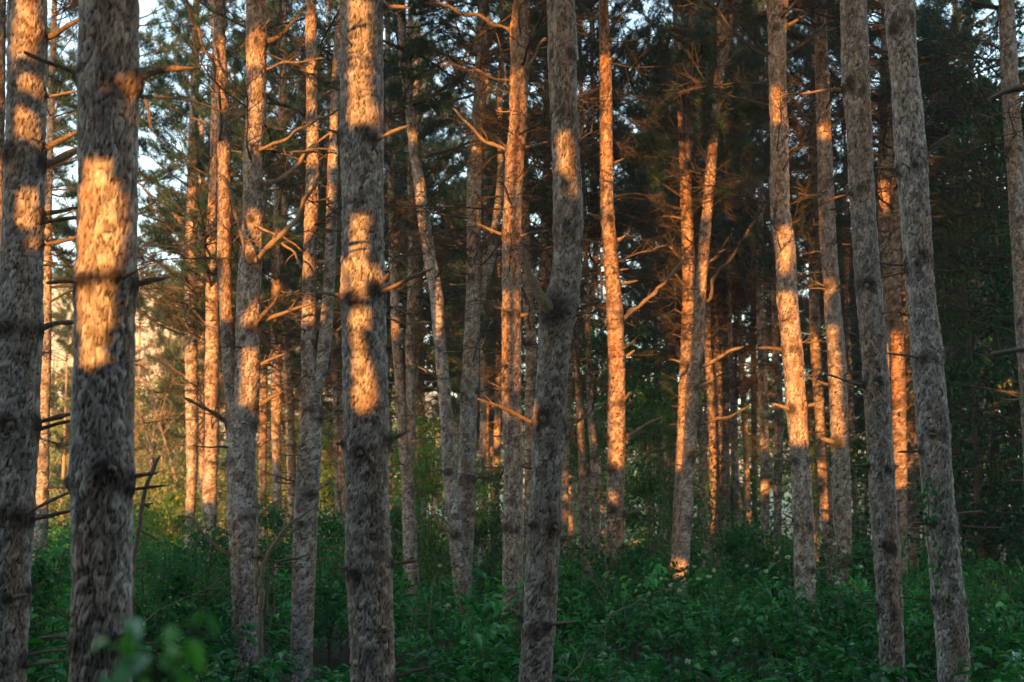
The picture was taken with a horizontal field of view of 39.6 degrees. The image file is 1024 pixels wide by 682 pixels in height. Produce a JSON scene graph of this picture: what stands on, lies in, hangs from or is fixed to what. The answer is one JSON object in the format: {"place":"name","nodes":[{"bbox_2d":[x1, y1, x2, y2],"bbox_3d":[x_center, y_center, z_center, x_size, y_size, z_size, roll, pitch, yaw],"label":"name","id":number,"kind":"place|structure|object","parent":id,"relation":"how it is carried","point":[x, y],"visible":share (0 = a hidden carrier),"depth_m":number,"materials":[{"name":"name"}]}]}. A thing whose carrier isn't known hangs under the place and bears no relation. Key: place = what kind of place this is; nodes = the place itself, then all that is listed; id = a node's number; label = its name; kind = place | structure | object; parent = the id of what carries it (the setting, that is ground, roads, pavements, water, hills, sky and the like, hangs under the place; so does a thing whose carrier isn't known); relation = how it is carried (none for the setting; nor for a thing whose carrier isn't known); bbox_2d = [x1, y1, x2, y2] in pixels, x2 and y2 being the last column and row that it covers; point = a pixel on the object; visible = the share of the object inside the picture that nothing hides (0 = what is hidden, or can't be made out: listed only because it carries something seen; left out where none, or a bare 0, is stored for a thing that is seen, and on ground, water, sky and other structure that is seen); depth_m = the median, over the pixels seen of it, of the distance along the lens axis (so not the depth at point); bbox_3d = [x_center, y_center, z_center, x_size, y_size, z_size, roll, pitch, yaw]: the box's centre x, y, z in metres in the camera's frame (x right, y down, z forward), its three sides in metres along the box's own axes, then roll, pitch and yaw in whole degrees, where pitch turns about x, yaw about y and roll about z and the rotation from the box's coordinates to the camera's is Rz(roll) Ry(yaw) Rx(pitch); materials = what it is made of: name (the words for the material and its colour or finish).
{"place":"outdoors","nodes":[
{"label":"outdoors","id":0,"kind":"place"},
{"bbox_2d":[5,0,1023,414],"label":"sky","id":1,"kind":"structure","parent":0,"point":[145,5],"materials":[{"name":"white"}]},
{"bbox_2d":[27,281,1021,681],"bbox_3d":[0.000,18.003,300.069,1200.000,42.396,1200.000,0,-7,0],"label":"ground","id":2,"kind":"structure","parent":0,"point":[319,657],"depth_m":23.83,"materials":[{"name":"green plant"}]},
{"bbox_2d":[0,0,78,681],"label":"pine tree","id":3,"kind":"object","parent":2,"relation":"on","point":[25,148],"visible":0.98,"depth_m":9.60,"materials":[{"name":"brown plant"}]},
{"bbox_2d":[0,0,78,362],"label":"pine tree","id":4,"kind":"object","parent":2,"relation":"on","point":[2,75],"visible":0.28,"depth_m":16.49,"materials":[{"name":"green plant"}]},
{"bbox_2d":[26,528,71,681],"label":"sapling","id":5,"kind":"object","parent":2,"relation":"on","point":[41,568],"visible":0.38,"depth_m":13.05,"materials":[{"name":"green plant"}]},
{"bbox_2d":[49,288,142,539],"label":"pine tree","id":6,"kind":"object","parent":2,"relation":"on","point":[67,329],"visible":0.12,"depth_m":44.06,"materials":[{"name":"green plant"}]},
{"bbox_2d":[5,0,212,291],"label":"pine tree","id":7,"kind":"object","parent":2,"relation":"on","point":[152,22],"visible":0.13,"depth_m":33.49,"materials":[{"name":"green plant"}]},
{"bbox_2d":[5,0,220,623],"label":"pine tree","id":8,"kind":"object","parent":2,"relation":"on","point":[57,230],"visible":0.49,"depth_m":26.27,"materials":[{"name":"green plant"}]},
{"bbox_2d":[23,0,235,681],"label":"pine tree","id":9,"kind":"object","parent":2,"relation":"on","point":[108,78],"visible":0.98,"depth_m":7.15,"materials":[{"name":"brown plant"}]},
{"bbox_2d":[90,611,217,681],"bbox_3d":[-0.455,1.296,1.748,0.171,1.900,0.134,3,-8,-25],"label":"seedling","id":10,"kind":"object","parent":2,"relation":"on","point":[130,665],"visible":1,"depth_m":1.87,"materials":[{"name":"green plant"}]},
{"bbox_2d":[134,219,183,501],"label":"pine tree","id":11,"kind":"object","parent":2,"relation":"on","point":[139,315],"visible":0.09,"depth_m":64.72,"materials":[{"name":"green plant"}]},
{"bbox_2d":[134,368,198,527],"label":"sapling","id":12,"kind":"object","parent":2,"relation":"on","point":[143,411],"visible":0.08,"depth_m":51.98,"materials":[{"name":"green plant"}]},
{"bbox_2d":[133,528,207,681],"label":"sapling","id":13,"kind":"object","parent":2,"relation":"on","point":[159,583],"visible":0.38,"depth_m":15.24,"materials":[{"name":"green plant"}]},
{"bbox_2d":[132,498,221,624],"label":"sapling","id":14,"kind":"object","parent":2,"relation":"on","point":[149,519],"visible":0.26,"depth_m":23.85,"materials":[{"name":"green plant"}]},
{"bbox_2d":[134,334,221,532],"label":"bare tree","id":15,"kind":"object","parent":2,"relation":"on","point":[160,426],"visible":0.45,"depth_m":47.47,"materials":[{"name":"brown wood"}]},
{"bbox_2d":[133,488,225,561],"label":"sapling","id":16,"kind":"object","parent":2,"relation":"on","point":[176,502],"visible":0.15,"depth_m":39.12,"materials":[{"name":"green plant"}]},
{"bbox_2d":[133,454,226,549],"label":"sapling","id":17,"kind":"object","parent":2,"relation":"on","point":[161,481],"visible":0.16,"depth_m":43.22,"materials":[{"name":"green plant"}]},
{"bbox_2d":[134,367,226,525],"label":"sapling","id":18,"kind":"object","parent":2,"relation":"on","point":[180,454],"visible":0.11,"depth_m":59.66,"materials":[{"name":"green plant"}]},
{"bbox_2d":[133,547,238,681],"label":"sapling","id":19,"kind":"object","parent":2,"relation":"on","point":[178,587],"visible":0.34,"depth_m":15.72,"materials":[{"name":"green plant"}]},
{"bbox_2d":[137,118,268,518],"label":"pine tree","id":20,"kind":"object","parent":2,"relation":"on","point":[200,459],"visible":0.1,"depth_m":47.85,"materials":[{"name":"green plant"}]},
{"bbox_2d":[134,0,278,585],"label":"pine tree","id":21,"kind":"object","parent":2,"relation":"on","point":[167,212],"visible":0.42,"depth_m":30.03,"materials":[{"name":"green plant"}]},
{"bbox_2d":[141,257,283,536],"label":"pine tree","id":22,"kind":"object","parent":2,"relation":"on","point":[183,415],"visible":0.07,"depth_m":51.01,"materials":[{"name":"green plant"}]},
{"bbox_2d":[154,520,289,666],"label":"sapling","id":23,"kind":"object","parent":2,"relation":"on","point":[225,562],"visible":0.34,"depth_m":18.74,"materials":[{"name":"green plant"}]},
{"bbox_2d":[144,35,324,540],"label":"pine tree","id":24,"kind":"object","parent":2,"relation":"on","point":[179,366],"visible":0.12,"depth_m":40.82,"materials":[{"name":"green plant"}]},
{"bbox_2d":[134,0,341,593],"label":"pine tree","id":25,"kind":"object","parent":2,"relation":"on","point":[212,385],"visible":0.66,"depth_m":27.18,"materials":[{"name":"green plant"}]},
{"bbox_2d":[137,0,341,681],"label":"pine tree","id":26,"kind":"object","parent":2,"relation":"on","point":[241,363],"visible":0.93,"depth_m":16.37,"materials":[{"name":"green plant"}]},
{"bbox_2d":[176,6,341,588],"bbox_3d":[-6.596,-1.538,38.352,5.692,16.712,5.244,0,-7,0],"label":"pine tree","id":27,"kind":"object","parent":2,"relation":"on","point":[262,475],"visible":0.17,"depth_m":37.94,"materials":[{"name":"green plant"}]},
{"bbox_2d":[198,0,343,554],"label":"pine tree","id":28,"kind":"object","parent":2,"relation":"on","point":[288,370],"visible":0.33,"depth_m":36.16,"materials":[{"name":"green plant"}]},
{"bbox_2d":[200,480,344,650],"bbox_3d":[-3.510,3.382,21.487,2.136,2.760,2.250,0,-7,0],"label":"sapling","id":29,"kind":"object","parent":2,"relation":"on","point":[271,516],"visible":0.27,"depth_m":21.67,"materials":[{"name":"green plant"}]},
{"bbox_2d":[164,0,383,606],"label":"pine tree","id":30,"kind":"object","parent":2,"relation":"on","point":[279,331],"visible":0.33,"depth_m":32.24,"materials":[{"name":"green plant"}]},
{"bbox_2d":[252,495,314,667],"bbox_3d":[-2.365,2.763,14.856,0.668,2.306,0.655,0,-7,0],"label":"dead snag","id":31,"kind":"object","parent":2,"relation":"on","point":[263,558],"visible":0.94,"depth_m":14.65,"materials":[{"name":"brown wood"}]},
{"bbox_2d":[259,504,349,664],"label":"sapling","id":32,"kind":"object","parent":2,"relation":"on","point":[324,542],"visible":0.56,"depth_m":19.57,"materials":[{"name":"green plant"}]},
{"bbox_2d":[191,0,458,681],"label":"pine tree","id":33,"kind":"object","parent":2,"relation":"on","point":[314,371],"visible":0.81,"depth_m":16.67,"materials":[{"name":"green plant"}]},
{"bbox_2d":[241,0,427,588],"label":"pine tree","id":34,"kind":"object","parent":2,"relation":"on","point":[336,450],"visible":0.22,"depth_m":36.02,"materials":[{"name":"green plant"}]},
{"bbox_2d":[285,409,391,552],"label":"sapling","id":35,"kind":"object","parent":2,"relation":"on","point":[327,469],"visible":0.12,"depth_m":49.31,"materials":[{"name":"green plant"}]},
{"bbox_2d":[268,0,420,544],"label":"pine tree","id":36,"kind":"object","parent":2,"relation":"on","point":[338,340],"visible":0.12,"depth_m":40.12,"materials":[{"name":"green plant"}]},
{"bbox_2d":[318,0,433,681],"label":"pine tree","id":37,"kind":"object","parent":2,"relation":"on","point":[366,441],"visible":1,"depth_m":10.25,"materials":[{"name":"brown plant"}]},
{"bbox_2d":[332,494,445,607],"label":"sapling","id":38,"kind":"object","parent":2,"relation":"on","point":[393,520],"visible":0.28,"depth_m":25.72,"materials":[{"name":"green plant"}]},
{"bbox_2d":[230,0,586,643],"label":"pine tree","id":39,"kind":"object","parent":2,"relation":"on","point":[454,524],"visible":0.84,"depth_m":22.08,"materials":[{"name":"brown plant"}]},
{"bbox_2d":[338,18,481,524],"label":"pine tree","id":40,"kind":"object","parent":2,"relation":"on","point":[418,308],"visible":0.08,"depth_m":40.15,"materials":[{"name":"brown plant"}]},
{"bbox_2d":[294,0,540,634],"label":"pine tree","id":41,"kind":"object","parent":2,"relation":"on","point":[405,411],"visible":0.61,"depth_m":25.03,"materials":[{"name":"brown plant"}]},
{"bbox_2d":[388,374,458,562],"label":"sapling","id":42,"kind":"object","parent":2,"relation":"on","point":[418,455],"visible":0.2,"depth_m":32.97,"materials":[{"name":"green plant"}]},
{"bbox_2d":[386,26,482,573],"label":"pine tree","id":43,"kind":"object","parent":2,"relation":"on","point":[423,372],"visible":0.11,"depth_m":44.16,"materials":[{"name":"brown plant"}]},
{"bbox_2d":[389,405,491,601],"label":"sapling","id":44,"kind":"object","parent":2,"relation":"on","point":[424,544],"visible":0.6,"depth_m":27.67,"materials":[{"name":"green plant"}]},
{"bbox_2d":[296,0,631,643],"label":"pine tree","id":45,"kind":"object","parent":2,"relation":"on","point":[469,392],"visible":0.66,"depth_m":22.58,"materials":[{"name":"brown plant"}]},
{"bbox_2d":[402,0,538,588],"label":"pine tree","id":46,"kind":"object","parent":2,"relation":"on","point":[481,454],"visible":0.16,"depth_m":36.12,"materials":[{"name":"brown plant"}]},
{"bbox_2d":[437,458,527,603],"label":"sapling","id":47,"kind":"object","parent":2,"relation":"on","point":[493,528],"visible":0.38,"depth_m":26.82,"materials":[{"name":"green plant"}]},
{"bbox_2d":[406,71,584,581],"bbox_3d":[-0.781,-0.512,40.243,5.599,15.352,5.171,3,-8,-22],"label":"pine tree","id":48,"kind":"object","parent":2,"relation":"on","point":[497,444],"visible":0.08,"depth_m":39.77,"materials":[{"name":"brown plant"}]},
{"bbox_2d":[384,0,610,653],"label":"pine tree","id":49,"kind":"object","parent":2,"relation":"on","point":[512,314],"visible":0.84,"depth_m":19.13,"materials":[{"name":"brown plant"}]},
{"bbox_2d":[384,0,646,578],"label":"pine tree","id":50,"kind":"object","parent":2,"relation":"on","point":[528,307],"visible":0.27,"depth_m":27.11,"materials":[{"name":"brown plant"}]},
{"bbox_2d":[26,511,1023,681],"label":"undergrowth","id":51,"kind":"object","parent":2,"relation":"on","point":[502,664],"visible":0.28,"depth_m":16.14,"materials":[{"name":"green plant"}]},
{"bbox_2d":[443,1,622,554],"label":"pine tree","id":52,"kind":"object","parent":2,"relation":"on","point":[548,265],"visible":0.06,"depth_m":31.40,"materials":[{"name":"green plant"}]},
{"bbox_2d":[49,317,1023,544],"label":"distant wood","id":53,"kind":"object","parent":2,"relation":"on","point":[222,514],"visible":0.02,"depth_m":86.81,"materials":[{"name":"plant"}]},
{"bbox_2d":[478,0,605,681],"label":"pine tree","id":54,"kind":"object","parent":2,"relation":"on","point":[558,302],"visible":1,"depth_m":11.86,"materials":[{"name":"brown plant"}]},
{"bbox_2d":[430,0,735,590],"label":"pine tree","id":55,"kind":"object","parent":2,"relation":"on","point":[584,519],"visible":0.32,"depth_m":28.92,"materials":[{"name":"brown plant"}]},
{"bbox_2d":[521,310,644,527],"bbox_3d":[1.490,2.583,33.078,3.362,7.127,3.786,0,-7,0],"label":"sapling","id":56,"kind":"object","parent":2,"relation":"on","point":[599,411],"visible":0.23,"depth_m":32.82,"materials":[{"name":"green plant"}]},
{"bbox_2d":[498,556,670,665],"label":"sapling","id":57,"kind":"object","parent":2,"relation":"on","point":[571,577],"visible":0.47,"depth_m":18.51,"materials":[{"name":"green plant"}]},
{"bbox_2d":[468,0,711,596],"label":"pine tree","id":58,"kind":"object","parent":2,"relation":"on","point":[632,178],"visible":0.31,"depth_m":30.08,"materials":[{"name":"brown plant"}]},
{"bbox_2d":[483,0,719,594],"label":"pine tree","id":59,"kind":"object","parent":2,"relation":"on","point":[595,508],"visible":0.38,"depth_m":29.50,"materials":[{"name":"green plant"}]},
{"bbox_2d":[500,0,704,648],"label":"pine tree","id":60,"kind":"object","parent":2,"relation":"on","point":[617,436],"visible":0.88,"depth_m":21.68,"materials":[{"name":"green plant"}]},
{"bbox_2d":[538,85,680,552],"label":"pine tree","id":61,"kind":"object","parent":2,"relation":"on","point":[581,296],"visible":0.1,"depth_m":44.42,"materials":[{"name":"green plant"}]},
{"bbox_2d":[559,534,700,650],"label":"sapling","id":62,"kind":"object","parent":2,"relation":"on","point":[633,564],"visible":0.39,"depth_m":20.78,"materials":[{"name":"green plant"}]},
{"bbox_2d":[592,314,679,558],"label":"sapling","id":63,"kind":"object","parent":2,"relation":"on","point":[643,364],"visible":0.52,"depth_m":41.93,"materials":[{"name":"green plant"}]},
{"bbox_2d":[569,371,748,572],"bbox_3d":[3.693,3.583,36.147,4.816,5.967,4.536,-6,-9,38],"label":"sapling","id":64,"kind":"object","parent":2,"relation":"on","point":[647,489],"visible":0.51,"depth_m":35.88,"materials":[{"name":"green plant"}]},
{"bbox_2d":[623,490,722,598],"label":"sapling","id":65,"kind":"object","parent":2,"relation":"on","point":[694,558],"visible":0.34,"depth_m":29.61,"materials":[{"name":"green plant"}]},
{"bbox_2d":[629,40,742,574],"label":"pine tree","id":66,"kind":"object","parent":2,"relation":"on","point":[703,459],"visible":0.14,"depth_m":41.97,"materials":[{"name":"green plant"}]},
{"bbox_2d":[577,0,807,583],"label":"pine tree","id":67,"kind":"object","parent":2,"relation":"on","point":[688,279],"visible":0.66,"depth_m":27.11,"materials":[{"name":"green plant"}]},
{"bbox_2d":[613,21,808,564],"bbox_3d":[5.656,-2.552,40.753,6.111,19.425,5.665,0,-7,0],"label":"pine tree","id":68,"kind":"object","parent":2,"relation":"on","point":[725,425],"visible":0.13,"depth_m":39.98,"materials":[{"name":"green plant"}]},
{"bbox_2d":[626,0,814,621],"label":"pine tree","id":69,"kind":"object","parent":2,"relation":"on","point":[685,518],"visible":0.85,"depth_m":26.14,"materials":[{"name":"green plant"}]},
{"bbox_2d":[634,3,806,565],"bbox_3d":[6.223,-2.665,40.919,4.892,19.680,5.626,-6,-9,40],"label":"pine tree","id":70,"kind":"object","parent":2,"relation":"on","point":[746,474],"visible":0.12,"depth_m":39.93,"materials":[{"name":"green plant"}]},
{"bbox_2d":[652,0,800,566],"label":"pine tree","id":71,"kind":"object","parent":2,"relation":"on","point":[734,457],"visible":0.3,"depth_m":37.06,"materials":[{"name":"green plant"}]},
{"bbox_2d":[612,0,842,597],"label":"pine tree","id":72,"kind":"object","parent":2,"relation":"on","point":[711,394],"visible":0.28,"depth_m":37.22,"materials":[{"name":"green plant"}]},
{"bbox_2d":[595,0,885,664],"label":"pine tree","id":73,"kind":"object","parent":2,"relation":"on","point":[796,405],"visible":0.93,"depth_m":19.16,"materials":[{"name":"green plant"}]},
{"bbox_2d":[635,0,848,574],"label":"pine tree","id":74,"kind":"object","parent":2,"relation":"on","point":[779,433],"visible":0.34,"depth_m":35.99,"materials":[{"name":"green plant"}]},
{"bbox_2d":[636,0,849,569],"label":"pine tree","id":75,"kind":"object","parent":2,"relation":"on","point":[720,467],"visible":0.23,"depth_m":38.44,"materials":[{"name":"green plant"}]},
{"bbox_2d":[693,462,792,563],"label":"sapling","id":76,"kind":"object","parent":2,"relation":"on","point":[754,495],"visible":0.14,"depth_m":43.64,"materials":[{"name":"green plant"}]},
{"bbox_2d":[675,507,827,638],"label":"sapling","id":77,"kind":"object","parent":2,"relation":"on","point":[735,542],"visible":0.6,"depth_m":21.58,"materials":[{"name":"green plant"}]},
{"bbox_2d":[642,0,880,548],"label":"pine tree","id":78,"kind":"object","parent":2,"relation":"on","point":[764,427],"visible":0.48,"depth_m":35.97,"materials":[{"name":"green plant"}]},
{"bbox_2d":[667,1,879,586],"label":"pine tree","id":79,"kind":"object","parent":2,"relation":"on","point":[825,499],"visible":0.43,"depth_m":29.19,"materials":[{"name":"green plant"}]},
{"bbox_2d":[662,0,929,648],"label":"pine tree","id":80,"kind":"object","parent":2,"relation":"on","point":[839,440],"visible":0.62,"depth_m":21.23,"materials":[{"name":"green plant"}]},
{"bbox_2d":[747,122,864,576],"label":"pine tree","id":81,"kind":"object","parent":2,"relation":"on","point":[808,357],"visible":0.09,"depth_m":42.55,"materials":[{"name":"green plant"}]},
{"bbox_2d":[750,421,865,561],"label":"sapling","id":82,"kind":"object","parent":2,"relation":"on","point":[814,467],"visible":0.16,"depth_m":39.81,"materials":[{"name":"green plant"}]},
{"bbox_2d":[748,565,915,681],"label":"sapling","id":83,"kind":"object","parent":2,"relation":"on","point":[831,615],"visible":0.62,"depth_m":16.10,"materials":[{"name":"green plant"}]},
{"bbox_2d":[769,0,906,681],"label":"pine tree","id":84,"kind":"object","parent":2,"relation":"on","point":[854,90],"visible":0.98,"depth_m":14.33,"materials":[{"name":"brown plant"}]},
{"bbox_2d":[814,432,871,576],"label":"sapling","id":85,"kind":"object","parent":2,"relation":"on","point":[858,445],"visible":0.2,"depth_m":33.89,"materials":[{"name":"green plant"}]},
{"bbox_2d":[766,1,931,550],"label":"pine tree","id":86,"kind":"object","parent":2,"relation":"on","point":[856,497],"visible":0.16,"depth_m":41.20,"materials":[{"name":"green plant"}]},
{"bbox_2d":[789,528,931,650],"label":"sapling","id":87,"kind":"object","parent":2,"relation":"on","point":[864,559],"visible":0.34,"depth_m":20.68,"materials":[{"name":"green plant"}]},
{"bbox_2d":[743,0,1008,600],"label":"pine tree","id":88,"kind":"object","parent":2,"relation":"on","point":[897,384],"visible":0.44,"depth_m":25.25,"materials":[{"name":"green plant"}]},
{"bbox_2d":[771,0,1007,593],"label":"pine tree","id":89,"kind":"object","parent":2,"relation":"on","point":[885,211],"visible":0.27,"depth_m":26.39,"materials":[{"name":"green plant"}]},
{"bbox_2d":[803,0,1006,592],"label":"pine tree","id":90,"kind":"object","parent":2,"relation":"on","point":[913,475],"visible":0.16,"depth_m":28.03,"materials":[{"name":"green plant"}]},
{"bbox_2d":[803,1,1023,581],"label":"broadleaf tree","id":91,"kind":"object","parent":2,"relation":"on","point":[954,338],"visible":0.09,"depth_m":31.96,"materials":[{"name":"green plant"}]},
{"bbox_2d":[861,593,985,681],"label":"sapling","id":92,"kind":"object","parent":2,"relation":"on","point":[926,629],"visible":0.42,"depth_m":14.45,"materials":[{"name":"green plant"}]},
{"bbox_2d":[831,64,1023,599],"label":"broadleaf tree","id":93,"kind":"object","parent":2,"relation":"on","point":[994,519],"visible":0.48,"depth_m":26.71,"materials":[{"name":"green plant"}]},
{"bbox_2d":[833,0,1023,599],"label":"pine tree","id":94,"kind":"object","parent":2,"relation":"on","point":[1018,16],"visible":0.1,"depth_m":31.30,"materials":[{"name":"green plant"}]},
{"bbox_2d":[834,0,1023,548],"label":"pine tree","id":95,"kind":"object","parent":2,"relation":"on","point":[1012,142],"visible":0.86,"depth_m":20.02,"materials":[{"name":"green plant"}]},
{"bbox_2d":[848,56,1020,549],"bbox_3d":[10.965,-0.290,36.362,6.482,13.623,6.416,0,-7,0],"label":"broadleaf tree","id":96,"kind":"object","parent":2,"relation":"on","point":[949,388],"visible":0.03,"depth_m":35.97,"materials":[{"name":"green plant"}]},
{"bbox_2d":[873,0,1002,681],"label":"pine tree","id":97,"kind":"object","parent":2,"relation":"on","point":[927,355],"visible":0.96,"depth_m":12.60,"materials":[{"name":"brown plant"}]},
{"bbox_2d":[911,477,951,617],"bbox_3d":[3.629,1.783,12.283,0.334,1.206,0.143,-1,-7,9],"label":"climbing vine","id":98,"kind":"object","parent":97,"relation":"attached to","point":[927,518],"visible":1,"depth_m":12.30,"materials":[{"name":"green plant"}]},
{"bbox_2d":[876,0,1023,587],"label":"pine tree","id":99,"kind":"object","parent":2,"relation":"on","point":[992,23],"visible":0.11,"depth_m":32.28,"materials":[{"name":"green plant"}]},
{"bbox_2d":[913,551,1023,680],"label":"sapling","id":100,"kind":"object","parent":2,"relation":"on","point":[991,575],"visible":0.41,"depth_m":16.74,"materials":[{"name":"green plant"}]},
{"bbox_2d":[916,2,1023,581],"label":"broadleaf tree","id":101,"kind":"object","parent":2,"relation":"on","point":[997,389],"visible":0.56,"depth_m":26.09,"materials":[{"name":"green plant"}]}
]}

